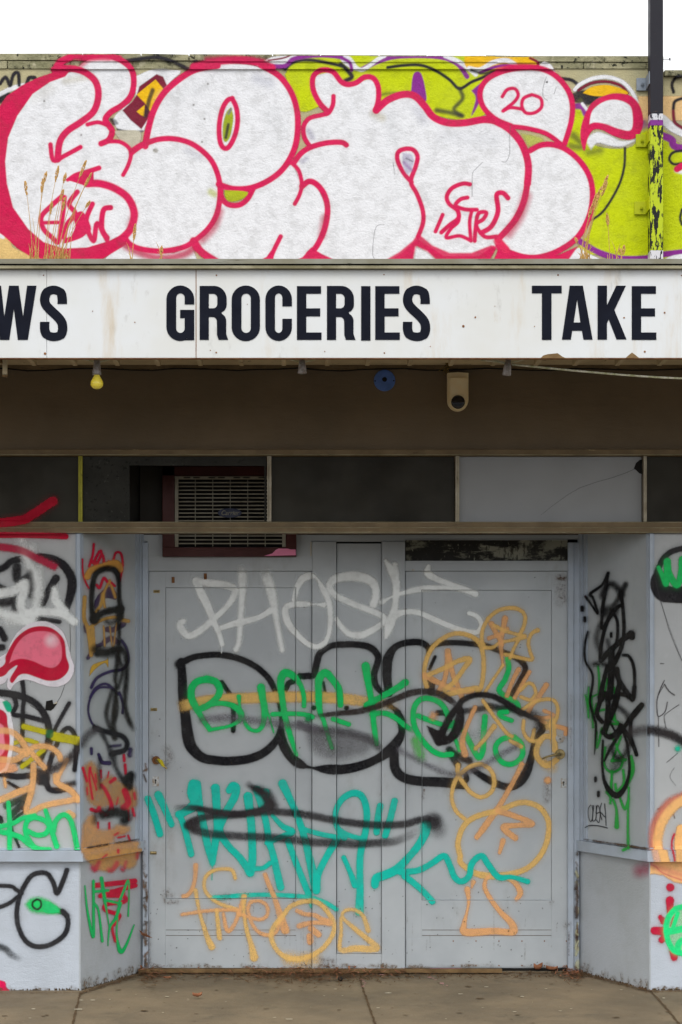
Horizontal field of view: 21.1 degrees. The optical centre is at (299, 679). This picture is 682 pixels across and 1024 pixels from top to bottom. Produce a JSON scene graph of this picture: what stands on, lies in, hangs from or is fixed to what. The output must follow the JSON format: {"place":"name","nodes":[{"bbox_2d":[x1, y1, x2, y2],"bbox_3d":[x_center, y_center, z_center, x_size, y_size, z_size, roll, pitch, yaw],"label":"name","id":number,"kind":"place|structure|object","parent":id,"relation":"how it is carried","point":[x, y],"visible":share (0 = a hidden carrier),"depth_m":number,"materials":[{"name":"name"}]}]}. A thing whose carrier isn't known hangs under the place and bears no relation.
{"place":"outdoors","nodes":[
{"label":"outdoors","id":0,"kind":"place"},
{"bbox_2d":[24,160,91,258],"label":"dry grass","id":1,"kind":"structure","parent":0,"point":[57,256],"depth_m":7.51,"materials":[{"name":"plant"}]},
{"bbox_2d":[126,223,136,258],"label":"dry grass","id":2,"kind":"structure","parent":0,"point":[134,232],"depth_m":7.51,"materials":[{"name":"plant"}]},
{"bbox_2d":[157,244,162,258],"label":"dry grass","id":3,"kind":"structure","parent":0,"point":[161,251],"depth_m":7.52,"materials":[{"name":"plant"}]},
{"bbox_2d":[0,973,681,1023],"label":"pavement","id":4,"kind":"structure","parent":0,"point":[446,999],"depth_m":8.47,"materials":[{"name":"brown concrete"}]},
{"bbox_2d":[192,992,201,996],"bbox_3d":[-0.477,1.466,8.527,0.045,0.024,0.024,0,0,0],"label":"dry leaf","id":5,"kind":"object","parent":4,"relation":"on","point":[197,994],"visible":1,"depth_m":8.52,"materials":[{"name":"brown plant"}]},
{"bbox_2d":[138,968,501,972],"bbox_3d":[0.104,1.474,9.273,1.841,0.018,0.030,0,0,0],"label":"timber strip","id":6,"kind":"object","parent":4,"relation":"on","point":[406,970],"visible":0.94,"depth_m":9.26,"materials":[{"name":"brown wood"}]},
{"bbox_2d":[2,982,669,1021],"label":"chewing gum spots","id":7,"kind":"object","parent":4,"relation":"on","point":[339,1009],"visible":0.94,"depth_m":8.26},
{"bbox_2d":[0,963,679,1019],"bbox_3d":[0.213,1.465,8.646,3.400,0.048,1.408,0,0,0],"label":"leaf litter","id":8,"kind":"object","parent":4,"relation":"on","point":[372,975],"visible":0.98,"depth_m":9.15,"materials":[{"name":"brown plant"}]},
{"bbox_2d":[546,965,557,969],"bbox_3d":[1.281,1.462,9.289,0.060,0.024,0.032,0,0,0],"label":"dry leaf","id":9,"kind":"object","parent":8,"relation":"on","point":[551,968],"visible":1,"depth_m":9.28,"materials":[{"name":"brown plant"}]},
{"bbox_2d":[0,53,681,990],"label":"shop building","id":10,"kind":"structure","parent":4,"relation":"on","point":[414,701],"depth_m":8.79,"materials":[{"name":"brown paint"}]},
{"bbox_2d":[0,533,80,849],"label":"window","id":11,"kind":"structure","parent":10,"relation":"in","point":[69,550],"depth_m":8.77,"materials":[{"name":"grey paint"}]},
{"bbox_2d":[75,533,143,847],"bbox_3d":[-0.934,0.015,9.053,0.042,1.601,0.612,0,0,24],"label":"wall panel","id":12,"kind":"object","parent":10,"relation":"in","point":[130,545],"depth_m":9.09,"materials":[{"name":"grey paint"}]},
{"bbox_2d":[162,466,295,556],"bbox_3d":[-0.356,-0.853,9.285,0.679,0.456,0.070,0,0,0],"label":"air conditioner","id":13,"kind":"object","parent":10,"relation":"attached to","point":[212,493],"visible":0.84,"depth_m":9.26,"materials":[{"name":"pink paint"}]},
{"bbox_2d":[149,571,311,967],"bbox_3d":[-0.354,0.459,9.309,0.830,2.023,0.098,0,0,0],"label":"door","id":14,"kind":"structure","parent":10,"relation":"in","point":[173,596],"depth_m":9.34,"materials":[{"name":"grey paint"}]},
{"bbox_2d":[0,259,681,371],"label":"awning","id":15,"kind":"object","parent":10,"relation":"attached to","point":[335,264],"visible":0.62,"depth_m":7.47,"materials":[{"name":"black"}]},
{"bbox_2d":[0,360,7,376],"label":"wooden bracket","id":16,"kind":"object","parent":15,"relation":"hanging from","point":[4,362],"visible":0.69,"depth_m":7.55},
{"bbox_2d":[86,360,107,388],"bbox_3d":[-0.844,-1.284,7.550,0.196,0.169,0.052,0,0,0],"label":"festoon light","id":17,"kind":"object","parent":15,"relation":"hanging from","point":[96,382],"visible":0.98,"depth_m":7.54,"materials":[{"name":"yellow glass"}]},
{"bbox_2d":[292,360,313,373],"bbox_3d":[0.003,-1.317,7.550,0.196,0.104,0.037,0,0,0],"label":"festoon light","id":18,"kind":"object","parent":15,"relation":"hanging from","point":[302,367],"visible":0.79,"depth_m":7.54,"materials":[{"name":"grey plastic"}]},
{"bbox_2d":[0,270,681,359],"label":"shop sign","id":19,"kind":"object","parent":15,"relation":"attached to","point":[340,314],"visible":1,"depth_m":7.42,"materials":[{"name":"white plastic"}]},
{"bbox_2d":[438,363,450,374],"bbox_3d":[0.691,-1.485,8.694,0.066,0.069,0.035,0,0,0],"label":"rope scrap","id":20,"kind":"object","parent":15,"relation":"hanging from","point":[447,367],"visible":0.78,"depth_m":8.69,"materials":[{"name":"brown fabric"}]},
{"bbox_2d":[481,360,681,378],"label":"cable","id":21,"kind":"object","parent":15,"relation":"hanging from","point":[631,375],"visible":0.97,"depth_m":7.54,"materials":[{"name":"grey plastic"}]},
{"bbox_2d":[495,360,521,375],"bbox_3d":[0.853,-1.310,7.550,0.196,0.110,0.037,0,0,0],"label":"festoon light","id":22,"kind":"object","parent":21,"relation":"attached to","point":[507,369],"visible":0.81,"depth_m":7.54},
{"bbox_2d":[374,370,394,390],"bbox_3d":[0.407,-1.435,8.766,0.102,0.102,0.008,0,0,0],"label":"mounting plate","id":23,"kind":"object","parent":10,"relation":"attached to","point":[384,380],"visible":1,"depth_m":8.76,"materials":[{"name":"blue metal"}]},
{"bbox_2d":[447,372,467,411],"bbox_3d":[0.756,-1.376,8.730,0.100,0.186,0.080,0,0,0],"label":"motion sensor","id":24,"kind":"object","parent":10,"relation":"attached to","point":[457,391],"visible":1,"depth_m":8.71,"materials":[{"name":"beige plastic"}]},
{"bbox_2d":[405,569,566,967],"bbox_3d":[0.953,0.453,9.313,0.827,2.034,0.090,0,0,0],"label":"door","id":25,"kind":"structure","parent":10,"relation":"in","point":[541,936],"depth_m":9.34,"materials":[{"name":"grey paint"}]},
{"bbox_2d":[533,963,542,969],"bbox_3d":[1.213,1.456,9.304,0.051,0.036,0.033,0,0,0],"label":"dry leaf","id":26,"kind":"object","parent":10,"relation":"on","point":[538,966],"visible":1,"depth_m":9.30,"materials":[{"name":"brown plant"}]},
{"bbox_2d":[578,518,649,849],"bbox_3d":[1.560,0.015,9.053,0.042,1.601,0.612,0,0,-24],"label":"wall panel","id":27,"kind":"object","parent":10,"relation":"in","point":[626,556],"depth_m":9.04,"materials":[{"name":"grey paint"}]},
{"bbox_2d":[634,0,670,258],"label":"steel post","id":28,"kind":"object","parent":10,"relation":"attached to","point":[651,139],"visible":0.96,"depth_m":8.67,"materials":[{"name":"black metal"}]},
{"bbox_2d":[649,533,681,849],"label":"wall panel","id":29,"kind":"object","parent":10,"relation":"in","point":[665,776],"depth_m":8.77,"materials":[{"name":"grey paint"}]},
{"bbox_2d":[138,965,582,980],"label":"dead leaves litter","id":30,"kind":"object","parent":4,"relation":"on","point":[568,969],"visible":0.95,"depth_m":9.20,"materials":[{"name":"brown plant"}]},
{"bbox_2d":[72,978,679,1023],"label":"pavement joint","id":31,"kind":"object","parent":4,"relation":"on","point":[366,998],"visible":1,"depth_m":8.32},
{"bbox_2d":[0,0,681,70],"label":"sky","id":32,"kind":"structure","parent":0,"point":[322,27],"materials":[{"name":"white"}]},
{"bbox_2d":[574,175,608,258],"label":"dry grass","id":33,"kind":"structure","parent":0,"point":[595,202],"depth_m":7.51,"materials":[{"name":"plant"}]},
{"bbox_2d":[606,213,612,258],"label":"dry grass","id":34,"kind":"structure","parent":0,"point":[607,219],"depth_m":7.52,"materials":[{"name":"plant"}]},
{"bbox_2d":[611,240,624,258],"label":"dry grass","id":35,"kind":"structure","parent":0,"point":[621,252],"depth_m":7.52,"materials":[{"name":"plant"}]}
]}

